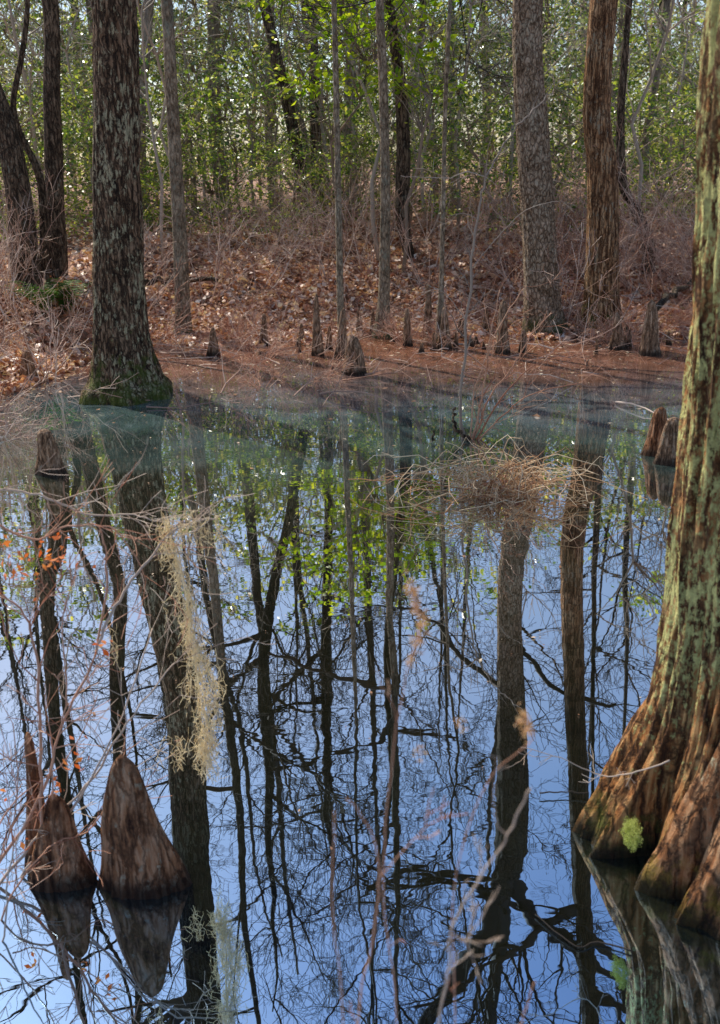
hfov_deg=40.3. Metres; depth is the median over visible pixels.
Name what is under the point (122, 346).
cypress tree
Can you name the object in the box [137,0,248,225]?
bare sapling
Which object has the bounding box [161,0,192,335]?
slender tree
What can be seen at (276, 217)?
bare shrub
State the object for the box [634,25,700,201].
evergreen tree
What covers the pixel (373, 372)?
twig litter
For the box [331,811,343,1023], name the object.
foreground stem
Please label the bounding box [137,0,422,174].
evergreen tree
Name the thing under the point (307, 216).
bare shrub
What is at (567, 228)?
bare shrub
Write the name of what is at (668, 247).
bare shrub
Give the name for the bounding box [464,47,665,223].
evergreen tree
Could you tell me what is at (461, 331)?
cypress knee
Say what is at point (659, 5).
background tree
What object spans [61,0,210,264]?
bare sapling
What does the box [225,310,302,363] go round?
bare shrub
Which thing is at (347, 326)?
bare shrub
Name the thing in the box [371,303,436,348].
bare shrub
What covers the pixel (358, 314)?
cypress knee
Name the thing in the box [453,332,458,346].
cypress knee
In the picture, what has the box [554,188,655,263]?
bare shrub
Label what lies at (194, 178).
background tree
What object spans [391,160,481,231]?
bare shrub
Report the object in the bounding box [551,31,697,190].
evergreen tree
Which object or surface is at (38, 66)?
evergreen tree
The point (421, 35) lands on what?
background tree
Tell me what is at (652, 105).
evergreen tree
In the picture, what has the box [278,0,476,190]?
evergreen tree
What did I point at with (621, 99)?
crooked tree
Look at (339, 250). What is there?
tree trunk
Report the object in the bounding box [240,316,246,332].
cypress knee
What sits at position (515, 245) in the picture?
bare shrub
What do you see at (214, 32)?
background tree
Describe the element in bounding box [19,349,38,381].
cypress knee
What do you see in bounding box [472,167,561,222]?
bare shrub
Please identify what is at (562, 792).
twig
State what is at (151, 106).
evergreen tree
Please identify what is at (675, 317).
bare shrub
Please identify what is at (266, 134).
background tree
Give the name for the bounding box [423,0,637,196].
evergreen tree
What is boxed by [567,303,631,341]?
bare shrub
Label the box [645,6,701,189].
evergreen tree
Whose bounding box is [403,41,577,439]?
sapling
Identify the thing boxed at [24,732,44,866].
broken stump
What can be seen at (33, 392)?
floating leaves
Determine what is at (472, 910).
foreground stem
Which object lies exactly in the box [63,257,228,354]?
bare shrub
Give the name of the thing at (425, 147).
bare sapling
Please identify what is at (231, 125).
bare sapling
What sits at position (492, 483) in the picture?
twig tussock
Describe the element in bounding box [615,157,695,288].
bare shrub
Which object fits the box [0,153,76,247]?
evergreen tree
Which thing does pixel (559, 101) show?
background tree
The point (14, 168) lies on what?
leaning tree
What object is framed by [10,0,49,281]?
thin leaning tree
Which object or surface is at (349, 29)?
evergreen tree
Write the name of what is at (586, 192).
bare shrub
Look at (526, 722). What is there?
seed tufts
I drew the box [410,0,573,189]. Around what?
evergreen tree
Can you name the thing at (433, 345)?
cypress knee
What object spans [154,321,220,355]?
bare shrub
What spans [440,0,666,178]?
evergreen tree
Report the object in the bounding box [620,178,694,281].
bare shrub
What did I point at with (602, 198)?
cypress tree
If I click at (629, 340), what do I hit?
cypress knee
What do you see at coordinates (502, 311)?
cypress knee
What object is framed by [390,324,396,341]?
cypress knee
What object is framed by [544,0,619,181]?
bare sapling
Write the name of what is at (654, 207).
bare shrub
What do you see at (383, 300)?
tree
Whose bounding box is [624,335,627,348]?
cypress knee
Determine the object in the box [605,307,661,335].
bare shrub
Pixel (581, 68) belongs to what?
bare sapling
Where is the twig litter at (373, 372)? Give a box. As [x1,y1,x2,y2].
[0,205,692,438]
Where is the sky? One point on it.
(702, 3)
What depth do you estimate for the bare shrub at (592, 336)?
12.17 m
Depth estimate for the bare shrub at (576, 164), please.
17.99 m
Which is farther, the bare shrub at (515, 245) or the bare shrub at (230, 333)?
the bare shrub at (515, 245)
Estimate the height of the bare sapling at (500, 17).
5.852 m
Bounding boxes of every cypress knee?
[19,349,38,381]
[27,794,97,892]
[34,429,65,475]
[96,754,192,899]
[206,327,219,355]
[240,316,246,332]
[259,313,269,345]
[298,323,304,343]
[311,293,324,355]
[325,326,332,350]
[334,308,346,357]
[341,335,366,375]
[356,308,362,333]
[369,309,374,334]
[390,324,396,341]
[403,308,412,345]
[418,343,424,352]
[423,286,432,334]
[430,332,436,350]
[437,307,451,349]
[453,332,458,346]
[460,320,467,338]
[467,338,474,346]
[481,309,489,329]
[495,300,510,353]
[517,329,526,352]
[574,312,583,336]
[594,339,597,353]
[608,312,625,349]
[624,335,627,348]
[627,330,631,346]
[639,300,661,355]
[641,407,666,456]
[653,417,678,465]
[666,331,671,344]
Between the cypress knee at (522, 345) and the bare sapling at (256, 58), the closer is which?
the cypress knee at (522, 345)
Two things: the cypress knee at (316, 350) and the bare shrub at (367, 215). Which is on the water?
the cypress knee at (316, 350)
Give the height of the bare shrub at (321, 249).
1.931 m
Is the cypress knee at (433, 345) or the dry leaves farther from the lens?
the cypress knee at (433, 345)
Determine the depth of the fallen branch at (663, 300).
12.88 m
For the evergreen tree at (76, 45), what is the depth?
20.43 m
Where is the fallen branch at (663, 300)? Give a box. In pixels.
[656,279,691,310]
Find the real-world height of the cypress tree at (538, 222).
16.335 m
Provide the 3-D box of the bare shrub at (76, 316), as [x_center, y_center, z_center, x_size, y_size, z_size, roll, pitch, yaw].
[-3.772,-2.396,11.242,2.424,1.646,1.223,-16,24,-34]
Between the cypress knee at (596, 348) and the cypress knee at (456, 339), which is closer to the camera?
the cypress knee at (596, 348)
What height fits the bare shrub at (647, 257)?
2.693 m
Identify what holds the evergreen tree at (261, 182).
on the ground
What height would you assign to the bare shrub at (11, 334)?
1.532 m
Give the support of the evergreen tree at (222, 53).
on the ground
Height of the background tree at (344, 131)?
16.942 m
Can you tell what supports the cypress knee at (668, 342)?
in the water
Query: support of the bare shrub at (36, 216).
on the ground
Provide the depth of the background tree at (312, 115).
21.25 m
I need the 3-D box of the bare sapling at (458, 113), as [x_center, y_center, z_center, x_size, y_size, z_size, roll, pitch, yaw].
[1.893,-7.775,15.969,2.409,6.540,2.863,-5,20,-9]
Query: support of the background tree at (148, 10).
on the ground
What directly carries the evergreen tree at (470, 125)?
on the ground
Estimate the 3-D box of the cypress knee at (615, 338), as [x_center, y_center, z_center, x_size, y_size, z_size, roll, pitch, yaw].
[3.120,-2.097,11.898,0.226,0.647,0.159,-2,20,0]
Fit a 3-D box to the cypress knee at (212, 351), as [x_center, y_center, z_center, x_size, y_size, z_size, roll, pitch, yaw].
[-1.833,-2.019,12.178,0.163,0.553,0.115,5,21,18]
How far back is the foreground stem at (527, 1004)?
1.30 m
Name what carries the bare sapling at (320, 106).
on the ground
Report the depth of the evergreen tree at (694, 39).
24.75 m
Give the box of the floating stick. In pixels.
[535,914,632,951]
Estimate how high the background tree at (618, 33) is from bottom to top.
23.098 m
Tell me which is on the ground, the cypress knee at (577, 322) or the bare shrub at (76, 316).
the cypress knee at (577, 322)
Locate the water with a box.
[0,330,719,1023]
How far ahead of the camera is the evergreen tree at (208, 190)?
20.27 m
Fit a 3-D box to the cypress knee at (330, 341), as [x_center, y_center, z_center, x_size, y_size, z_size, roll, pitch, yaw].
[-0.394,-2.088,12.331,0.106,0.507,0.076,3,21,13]
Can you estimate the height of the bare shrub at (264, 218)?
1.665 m
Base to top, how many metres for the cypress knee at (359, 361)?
0.629 m
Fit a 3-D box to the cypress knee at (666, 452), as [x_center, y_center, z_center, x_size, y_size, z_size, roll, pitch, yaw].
[2.385,-0.457,7.567,0.239,0.565,0.170,-2,20,0]
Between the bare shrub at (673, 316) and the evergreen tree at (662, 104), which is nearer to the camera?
the bare shrub at (673, 316)
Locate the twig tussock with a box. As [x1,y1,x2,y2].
[363,435,645,522]
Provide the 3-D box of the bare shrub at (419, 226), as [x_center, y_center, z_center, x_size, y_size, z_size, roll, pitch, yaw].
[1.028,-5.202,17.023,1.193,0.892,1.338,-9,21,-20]
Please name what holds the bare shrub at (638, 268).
on the ground
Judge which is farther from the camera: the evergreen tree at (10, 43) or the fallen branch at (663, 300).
the evergreen tree at (10, 43)
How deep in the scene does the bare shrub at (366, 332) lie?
12.98 m
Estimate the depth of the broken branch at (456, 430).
8.27 m
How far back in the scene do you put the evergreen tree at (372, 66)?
25.88 m
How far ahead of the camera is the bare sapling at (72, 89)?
16.93 m
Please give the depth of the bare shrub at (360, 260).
15.63 m
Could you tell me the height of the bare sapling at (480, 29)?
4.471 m
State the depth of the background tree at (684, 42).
29.59 m
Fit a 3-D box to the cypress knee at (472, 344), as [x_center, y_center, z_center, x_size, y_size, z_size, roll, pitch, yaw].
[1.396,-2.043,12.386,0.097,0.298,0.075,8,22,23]
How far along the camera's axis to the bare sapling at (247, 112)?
20.61 m
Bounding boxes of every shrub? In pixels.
[0,160,88,293]
[0,177,60,270]
[0,196,39,284]
[0,220,57,297]
[0,243,92,368]
[0,245,91,382]
[0,272,37,357]
[0,281,85,424]
[0,300,34,371]
[0,378,64,441]
[0,438,269,941]
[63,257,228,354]
[72,215,206,314]
[75,230,196,341]
[143,149,312,303]
[146,152,346,292]
[153,318,207,353]
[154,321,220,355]
[185,158,332,259]
[193,313,260,350]
[202,294,285,349]
[204,299,268,336]
[214,299,272,336]
[215,334,295,390]
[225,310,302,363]
[232,183,315,244]
[240,93,437,223]
[249,156,369,284]
[253,115,435,234]
[258,177,347,234]
[261,181,334,251]
[264,157,377,234]
[284,319,365,388]
[297,179,393,271]
[310,297,378,346]
[311,306,348,328]
[319,117,464,249]
[325,283,413,331]
[348,128,431,231]
[350,305,403,339]
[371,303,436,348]
[373,171,520,283]
[390,185,440,234]
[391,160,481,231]
[411,296,472,330]
[412,168,505,227]
[417,314,463,344]
[449,169,520,231]
[449,200,582,285]
[451,174,520,227]
[457,262,645,440]
[466,188,628,278]
[466,288,518,320]
[468,166,583,253]
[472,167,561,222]
[477,100,690,274]
[492,93,648,224]
[518,211,637,266]
[519,212,652,331]
[520,132,626,240]
[553,105,695,297]
[554,147,673,245]
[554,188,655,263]
[556,176,682,281]
[556,192,649,264]
[556,203,634,269]
[559,216,692,299]
[560,288,582,317]
[562,170,691,242]
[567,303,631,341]
[569,301,629,339]
[570,219,676,292]
[578,323,611,345]
[586,169,695,254]
[599,308,663,349]
[599,316,632,334]
[602,261,692,338]
[604,310,643,338]
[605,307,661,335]
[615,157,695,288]
[619,196,694,290]
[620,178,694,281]
[623,173,695,262]
[625,220,693,289]
[628,144,695,258]
[653,207,694,286]
[662,304,687,327]
[668,301,691,325]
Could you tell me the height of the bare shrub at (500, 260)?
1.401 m
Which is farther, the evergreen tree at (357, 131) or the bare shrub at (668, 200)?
the evergreen tree at (357, 131)
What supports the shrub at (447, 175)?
on the ground
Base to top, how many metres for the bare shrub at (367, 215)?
2.655 m
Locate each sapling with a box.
[0,0,91,128]
[0,0,91,164]
[0,0,92,182]
[0,1,92,223]
[0,5,43,252]
[2,0,159,121]
[60,0,246,160]
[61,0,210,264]
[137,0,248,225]
[156,0,299,219]
[179,31,273,223]
[190,0,320,222]
[205,0,406,216]
[215,4,332,179]
[249,0,443,259]
[276,0,424,220]
[343,0,481,231]
[362,0,473,220]
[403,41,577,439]
[416,0,512,226]
[432,0,547,212]
[440,0,613,111]
[452,0,618,234]
[543,0,676,208]
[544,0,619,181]
[556,14,672,178]
[568,0,706,244]
[611,0,702,158]
[618,0,704,215]
[651,0,705,95]
[657,0,706,214]
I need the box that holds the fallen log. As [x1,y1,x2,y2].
[144,275,217,285]
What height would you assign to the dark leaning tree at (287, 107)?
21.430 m
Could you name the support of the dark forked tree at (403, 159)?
on the ground
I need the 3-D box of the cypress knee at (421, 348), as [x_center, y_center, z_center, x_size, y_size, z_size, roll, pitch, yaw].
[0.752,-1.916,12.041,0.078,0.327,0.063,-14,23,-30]
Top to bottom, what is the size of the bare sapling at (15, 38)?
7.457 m
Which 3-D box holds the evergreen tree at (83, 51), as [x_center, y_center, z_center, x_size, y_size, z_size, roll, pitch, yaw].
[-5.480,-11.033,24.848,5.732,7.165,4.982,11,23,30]
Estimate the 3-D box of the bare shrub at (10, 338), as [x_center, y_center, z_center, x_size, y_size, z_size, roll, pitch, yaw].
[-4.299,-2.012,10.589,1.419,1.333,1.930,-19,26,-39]
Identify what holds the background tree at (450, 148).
on the ground
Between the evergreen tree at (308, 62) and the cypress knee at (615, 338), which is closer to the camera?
the cypress knee at (615, 338)
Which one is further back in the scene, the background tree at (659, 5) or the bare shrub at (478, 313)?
the background tree at (659, 5)
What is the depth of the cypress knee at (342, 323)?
11.80 m
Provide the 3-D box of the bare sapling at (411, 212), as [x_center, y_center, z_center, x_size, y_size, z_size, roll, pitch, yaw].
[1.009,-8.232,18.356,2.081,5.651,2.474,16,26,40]
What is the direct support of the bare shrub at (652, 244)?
on the ground
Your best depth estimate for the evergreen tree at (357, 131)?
22.25 m
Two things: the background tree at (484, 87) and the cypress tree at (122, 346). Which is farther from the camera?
the background tree at (484, 87)
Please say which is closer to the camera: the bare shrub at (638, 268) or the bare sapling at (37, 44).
the bare shrub at (638, 268)
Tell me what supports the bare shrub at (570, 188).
on the ground
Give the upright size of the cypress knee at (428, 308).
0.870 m
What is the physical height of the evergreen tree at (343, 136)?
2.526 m
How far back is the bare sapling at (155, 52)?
15.52 m
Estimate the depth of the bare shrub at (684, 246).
13.94 m
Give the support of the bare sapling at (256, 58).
on the ground
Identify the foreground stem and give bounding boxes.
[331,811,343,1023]
[345,788,467,1023]
[376,579,424,1023]
[427,755,530,1023]
[444,724,534,1023]
[520,982,534,1023]
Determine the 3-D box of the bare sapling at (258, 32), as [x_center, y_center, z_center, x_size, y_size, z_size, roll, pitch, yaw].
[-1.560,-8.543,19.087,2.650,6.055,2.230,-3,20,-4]
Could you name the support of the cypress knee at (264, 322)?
on the ground
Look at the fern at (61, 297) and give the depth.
12.92 m
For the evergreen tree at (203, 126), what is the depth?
17.46 m
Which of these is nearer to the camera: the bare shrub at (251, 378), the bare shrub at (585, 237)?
the bare shrub at (251, 378)
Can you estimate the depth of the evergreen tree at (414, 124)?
17.50 m
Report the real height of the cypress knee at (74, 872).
0.547 m
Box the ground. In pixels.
[0,151,695,394]
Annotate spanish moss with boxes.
[94,507,229,784]
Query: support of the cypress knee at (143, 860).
in the water
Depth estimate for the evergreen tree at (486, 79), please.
20.30 m
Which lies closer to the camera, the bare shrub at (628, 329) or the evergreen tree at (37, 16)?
the bare shrub at (628, 329)
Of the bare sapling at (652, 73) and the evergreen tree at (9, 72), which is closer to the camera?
the bare sapling at (652, 73)
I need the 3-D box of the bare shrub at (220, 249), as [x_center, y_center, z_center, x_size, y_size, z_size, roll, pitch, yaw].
[-2.128,-4.161,14.422,3.304,2.243,1.667,15,26,39]
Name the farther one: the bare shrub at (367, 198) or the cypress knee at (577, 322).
the bare shrub at (367, 198)
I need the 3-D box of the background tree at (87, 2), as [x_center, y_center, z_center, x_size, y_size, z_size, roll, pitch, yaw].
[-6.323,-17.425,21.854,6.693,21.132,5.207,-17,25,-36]
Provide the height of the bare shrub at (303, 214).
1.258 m
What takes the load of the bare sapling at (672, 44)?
on the ground
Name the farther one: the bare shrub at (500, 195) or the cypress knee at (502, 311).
the bare shrub at (500, 195)
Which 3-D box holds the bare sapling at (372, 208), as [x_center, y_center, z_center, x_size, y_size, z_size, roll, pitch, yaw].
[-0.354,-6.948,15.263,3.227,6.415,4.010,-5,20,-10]
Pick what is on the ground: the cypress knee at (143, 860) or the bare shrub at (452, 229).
the bare shrub at (452, 229)
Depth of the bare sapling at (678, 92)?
17.21 m
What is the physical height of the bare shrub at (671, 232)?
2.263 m
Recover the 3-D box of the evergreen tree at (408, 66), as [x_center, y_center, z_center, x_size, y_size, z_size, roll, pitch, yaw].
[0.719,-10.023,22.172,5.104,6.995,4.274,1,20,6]
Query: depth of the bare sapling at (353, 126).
18.51 m
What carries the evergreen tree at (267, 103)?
on the ground
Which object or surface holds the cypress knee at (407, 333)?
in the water
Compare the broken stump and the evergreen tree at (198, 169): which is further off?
the evergreen tree at (198, 169)
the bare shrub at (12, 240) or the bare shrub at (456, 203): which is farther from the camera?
the bare shrub at (456, 203)
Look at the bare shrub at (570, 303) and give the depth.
13.54 m
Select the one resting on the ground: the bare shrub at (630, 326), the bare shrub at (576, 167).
the bare shrub at (576, 167)
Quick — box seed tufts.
[403,570,534,762]
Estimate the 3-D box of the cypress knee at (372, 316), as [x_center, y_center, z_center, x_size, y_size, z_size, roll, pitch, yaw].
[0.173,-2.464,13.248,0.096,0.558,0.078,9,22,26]
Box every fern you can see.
[0,278,81,313]
[21,280,91,312]
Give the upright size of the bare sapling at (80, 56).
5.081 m
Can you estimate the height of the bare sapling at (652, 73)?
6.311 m
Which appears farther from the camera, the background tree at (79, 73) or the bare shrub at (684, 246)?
the background tree at (79, 73)
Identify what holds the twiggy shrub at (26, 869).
on the water
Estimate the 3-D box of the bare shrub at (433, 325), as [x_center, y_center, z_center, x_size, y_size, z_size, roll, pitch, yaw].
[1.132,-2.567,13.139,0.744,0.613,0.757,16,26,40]
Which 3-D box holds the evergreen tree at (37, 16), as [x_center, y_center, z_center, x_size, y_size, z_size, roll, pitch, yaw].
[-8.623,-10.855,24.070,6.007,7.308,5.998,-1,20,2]
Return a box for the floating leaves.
[3,332,687,913]
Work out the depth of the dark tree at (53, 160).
13.44 m
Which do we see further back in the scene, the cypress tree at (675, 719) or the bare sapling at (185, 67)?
the bare sapling at (185, 67)
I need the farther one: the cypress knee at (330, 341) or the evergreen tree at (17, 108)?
the evergreen tree at (17, 108)
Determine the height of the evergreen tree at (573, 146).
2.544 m
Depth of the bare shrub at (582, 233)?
16.02 m
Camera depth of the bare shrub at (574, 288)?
12.65 m
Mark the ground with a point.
(300, 258)
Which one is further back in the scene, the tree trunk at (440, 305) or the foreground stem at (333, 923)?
the tree trunk at (440, 305)
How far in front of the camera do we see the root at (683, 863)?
3.11 m
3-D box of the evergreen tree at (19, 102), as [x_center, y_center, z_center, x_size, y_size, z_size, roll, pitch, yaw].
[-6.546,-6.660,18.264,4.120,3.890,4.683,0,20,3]
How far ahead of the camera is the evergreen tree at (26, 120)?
16.71 m
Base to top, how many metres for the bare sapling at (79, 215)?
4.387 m
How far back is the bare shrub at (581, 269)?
14.71 m
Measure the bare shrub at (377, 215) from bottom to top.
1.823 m
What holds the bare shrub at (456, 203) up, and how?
on the ground
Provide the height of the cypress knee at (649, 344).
0.840 m
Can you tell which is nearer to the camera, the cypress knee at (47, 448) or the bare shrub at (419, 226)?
the cypress knee at (47, 448)
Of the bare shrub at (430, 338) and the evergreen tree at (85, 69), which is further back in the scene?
the evergreen tree at (85, 69)
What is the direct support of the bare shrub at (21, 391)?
in the water
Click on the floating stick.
(627, 949)
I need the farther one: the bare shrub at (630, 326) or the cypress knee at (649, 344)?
the bare shrub at (630, 326)
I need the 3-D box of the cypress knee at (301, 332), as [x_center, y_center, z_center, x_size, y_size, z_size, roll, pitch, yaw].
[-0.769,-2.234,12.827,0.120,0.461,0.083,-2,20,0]
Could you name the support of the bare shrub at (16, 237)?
on the ground
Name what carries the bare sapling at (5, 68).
on the ground
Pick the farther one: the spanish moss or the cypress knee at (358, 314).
the cypress knee at (358, 314)
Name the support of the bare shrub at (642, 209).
on the ground
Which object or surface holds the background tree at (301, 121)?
on the ground
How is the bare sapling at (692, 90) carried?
on the ground
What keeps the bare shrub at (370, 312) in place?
on the ground
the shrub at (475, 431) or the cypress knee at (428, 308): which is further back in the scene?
the cypress knee at (428, 308)
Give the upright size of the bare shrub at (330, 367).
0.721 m
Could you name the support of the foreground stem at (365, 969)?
on the ground
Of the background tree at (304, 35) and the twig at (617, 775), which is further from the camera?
the background tree at (304, 35)
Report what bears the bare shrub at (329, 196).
on the ground
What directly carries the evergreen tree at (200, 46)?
on the ground
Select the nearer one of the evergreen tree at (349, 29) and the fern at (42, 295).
the fern at (42, 295)
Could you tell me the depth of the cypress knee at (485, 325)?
13.21 m
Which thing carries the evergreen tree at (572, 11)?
on the ground
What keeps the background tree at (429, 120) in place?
on the ground
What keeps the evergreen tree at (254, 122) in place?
on the ground
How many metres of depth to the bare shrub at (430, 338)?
12.30 m
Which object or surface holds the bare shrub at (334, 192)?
on the ground
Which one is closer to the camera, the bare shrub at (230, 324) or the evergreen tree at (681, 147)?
the bare shrub at (230, 324)
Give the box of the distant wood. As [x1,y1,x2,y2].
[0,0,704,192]
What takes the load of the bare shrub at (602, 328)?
on the ground
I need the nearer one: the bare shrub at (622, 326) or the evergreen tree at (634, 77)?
the bare shrub at (622, 326)
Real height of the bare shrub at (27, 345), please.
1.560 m
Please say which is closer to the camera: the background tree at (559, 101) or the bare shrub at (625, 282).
the bare shrub at (625, 282)
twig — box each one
[507,744,669,789]
[539,791,588,793]
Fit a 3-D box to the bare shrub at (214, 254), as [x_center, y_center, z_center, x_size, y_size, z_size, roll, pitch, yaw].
[-1.698,-4.298,14.826,3.183,2.161,1.606,-6,20,-12]
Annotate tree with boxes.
[0,0,69,130]
[0,0,92,188]
[0,0,92,210]
[0,0,157,207]
[0,0,164,209]
[0,51,91,237]
[0,70,140,239]
[0,83,43,295]
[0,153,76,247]
[1,0,188,174]
[1,18,34,205]
[6,0,206,201]
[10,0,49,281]
[24,34,238,221]
[24,78,204,224]
[30,0,239,209]
[41,0,67,279]
[59,0,306,197]
[70,0,91,199]
[76,0,305,222]
[79,0,172,405]
[79,84,270,231]
[85,0,92,50]
[137,0,324,213]
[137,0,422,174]
[139,0,153,228]
[139,0,197,213]
[140,128,249,235]
[151,0,345,197]
[156,22,393,230]
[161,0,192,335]
[207,0,233,217]
[217,132,329,244]
[221,0,446,194]
[224,0,390,338]
[237,0,427,252]
[245,11,394,204]
[258,0,314,222]
[260,96,415,228]
[264,3,278,210]
[275,0,568,336]
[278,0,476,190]
[279,0,499,200]
[279,61,432,207]
[289,55,505,219]
[290,86,308,177]
[301,1,326,191]
[306,2,323,212]
[323,0,473,272]
[328,0,549,200]
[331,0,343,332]
[342,0,361,215]
[343,0,589,173]
[384,0,414,258]
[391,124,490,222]
[402,6,437,219]
[404,68,584,238]
[409,0,425,126]
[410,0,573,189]
[411,22,571,210]
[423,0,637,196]
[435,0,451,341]
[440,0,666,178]
[448,0,456,208]
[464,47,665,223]
[476,0,699,199]
[476,98,650,245]
[479,1,491,184]
[542,2,588,183]
[550,0,699,181]
[551,0,705,163]
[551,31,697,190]
[572,0,719,858]
[577,79,696,222]
[580,0,627,334]
[580,1,703,156]
[580,32,699,215]
[613,0,625,130]
[614,0,705,197]
[616,0,655,276]
[626,92,696,221]
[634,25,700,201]
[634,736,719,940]
[641,0,670,212]
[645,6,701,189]
[657,1,669,177]
[681,0,696,178]
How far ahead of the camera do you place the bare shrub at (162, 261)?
13.47 m
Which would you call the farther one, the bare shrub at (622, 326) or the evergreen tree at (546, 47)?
the evergreen tree at (546, 47)
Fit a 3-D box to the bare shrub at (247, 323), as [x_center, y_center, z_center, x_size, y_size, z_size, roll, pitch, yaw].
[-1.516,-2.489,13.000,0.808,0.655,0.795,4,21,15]
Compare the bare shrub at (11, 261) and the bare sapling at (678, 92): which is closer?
the bare shrub at (11, 261)
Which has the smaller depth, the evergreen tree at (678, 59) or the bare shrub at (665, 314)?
the bare shrub at (665, 314)
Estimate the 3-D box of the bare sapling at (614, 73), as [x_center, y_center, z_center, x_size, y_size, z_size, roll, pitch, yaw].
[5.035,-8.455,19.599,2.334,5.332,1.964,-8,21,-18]
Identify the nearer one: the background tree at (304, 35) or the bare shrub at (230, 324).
the bare shrub at (230, 324)
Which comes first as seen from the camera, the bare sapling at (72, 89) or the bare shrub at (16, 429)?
the bare shrub at (16, 429)
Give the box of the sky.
[0,0,706,163]
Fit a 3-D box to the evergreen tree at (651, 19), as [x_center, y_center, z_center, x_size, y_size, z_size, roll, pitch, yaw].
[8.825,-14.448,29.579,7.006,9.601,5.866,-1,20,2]
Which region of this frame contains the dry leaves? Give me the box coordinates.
[462,468,556,502]
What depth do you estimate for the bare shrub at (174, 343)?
12.36 m
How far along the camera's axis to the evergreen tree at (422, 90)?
14.70 m
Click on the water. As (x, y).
(240, 928)
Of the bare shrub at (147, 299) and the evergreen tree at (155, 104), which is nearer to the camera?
the bare shrub at (147, 299)
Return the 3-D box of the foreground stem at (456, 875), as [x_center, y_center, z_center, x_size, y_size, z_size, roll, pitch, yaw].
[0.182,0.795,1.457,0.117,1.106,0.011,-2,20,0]
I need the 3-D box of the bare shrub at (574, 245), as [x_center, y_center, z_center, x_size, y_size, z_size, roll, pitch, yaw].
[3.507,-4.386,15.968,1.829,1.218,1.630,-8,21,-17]
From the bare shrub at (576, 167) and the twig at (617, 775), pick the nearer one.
the twig at (617, 775)
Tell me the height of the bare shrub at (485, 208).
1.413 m
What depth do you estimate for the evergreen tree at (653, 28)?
25.81 m
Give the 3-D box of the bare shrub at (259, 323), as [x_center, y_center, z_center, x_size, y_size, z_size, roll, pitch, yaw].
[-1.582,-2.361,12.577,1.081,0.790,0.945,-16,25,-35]
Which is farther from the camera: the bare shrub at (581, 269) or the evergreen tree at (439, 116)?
the evergreen tree at (439, 116)
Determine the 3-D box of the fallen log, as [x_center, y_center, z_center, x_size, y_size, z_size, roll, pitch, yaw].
[-2.625,-3.427,14.526,1.202,0.175,0.442,2,20,9]
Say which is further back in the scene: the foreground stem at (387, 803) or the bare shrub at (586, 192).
the bare shrub at (586, 192)
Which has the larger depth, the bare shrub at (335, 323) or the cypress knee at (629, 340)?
the bare shrub at (335, 323)
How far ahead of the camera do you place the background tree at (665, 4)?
19.94 m
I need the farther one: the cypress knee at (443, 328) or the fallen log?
the fallen log
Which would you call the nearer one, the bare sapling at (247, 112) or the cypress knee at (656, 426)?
the cypress knee at (656, 426)
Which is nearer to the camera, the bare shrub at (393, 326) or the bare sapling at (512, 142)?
the bare shrub at (393, 326)
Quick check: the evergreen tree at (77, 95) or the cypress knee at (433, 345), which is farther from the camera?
the evergreen tree at (77, 95)
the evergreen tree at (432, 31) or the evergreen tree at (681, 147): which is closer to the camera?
the evergreen tree at (681, 147)
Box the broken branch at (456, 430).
[451,407,470,440]
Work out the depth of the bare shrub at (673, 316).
12.83 m
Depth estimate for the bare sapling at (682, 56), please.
17.61 m
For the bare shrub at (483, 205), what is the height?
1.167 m

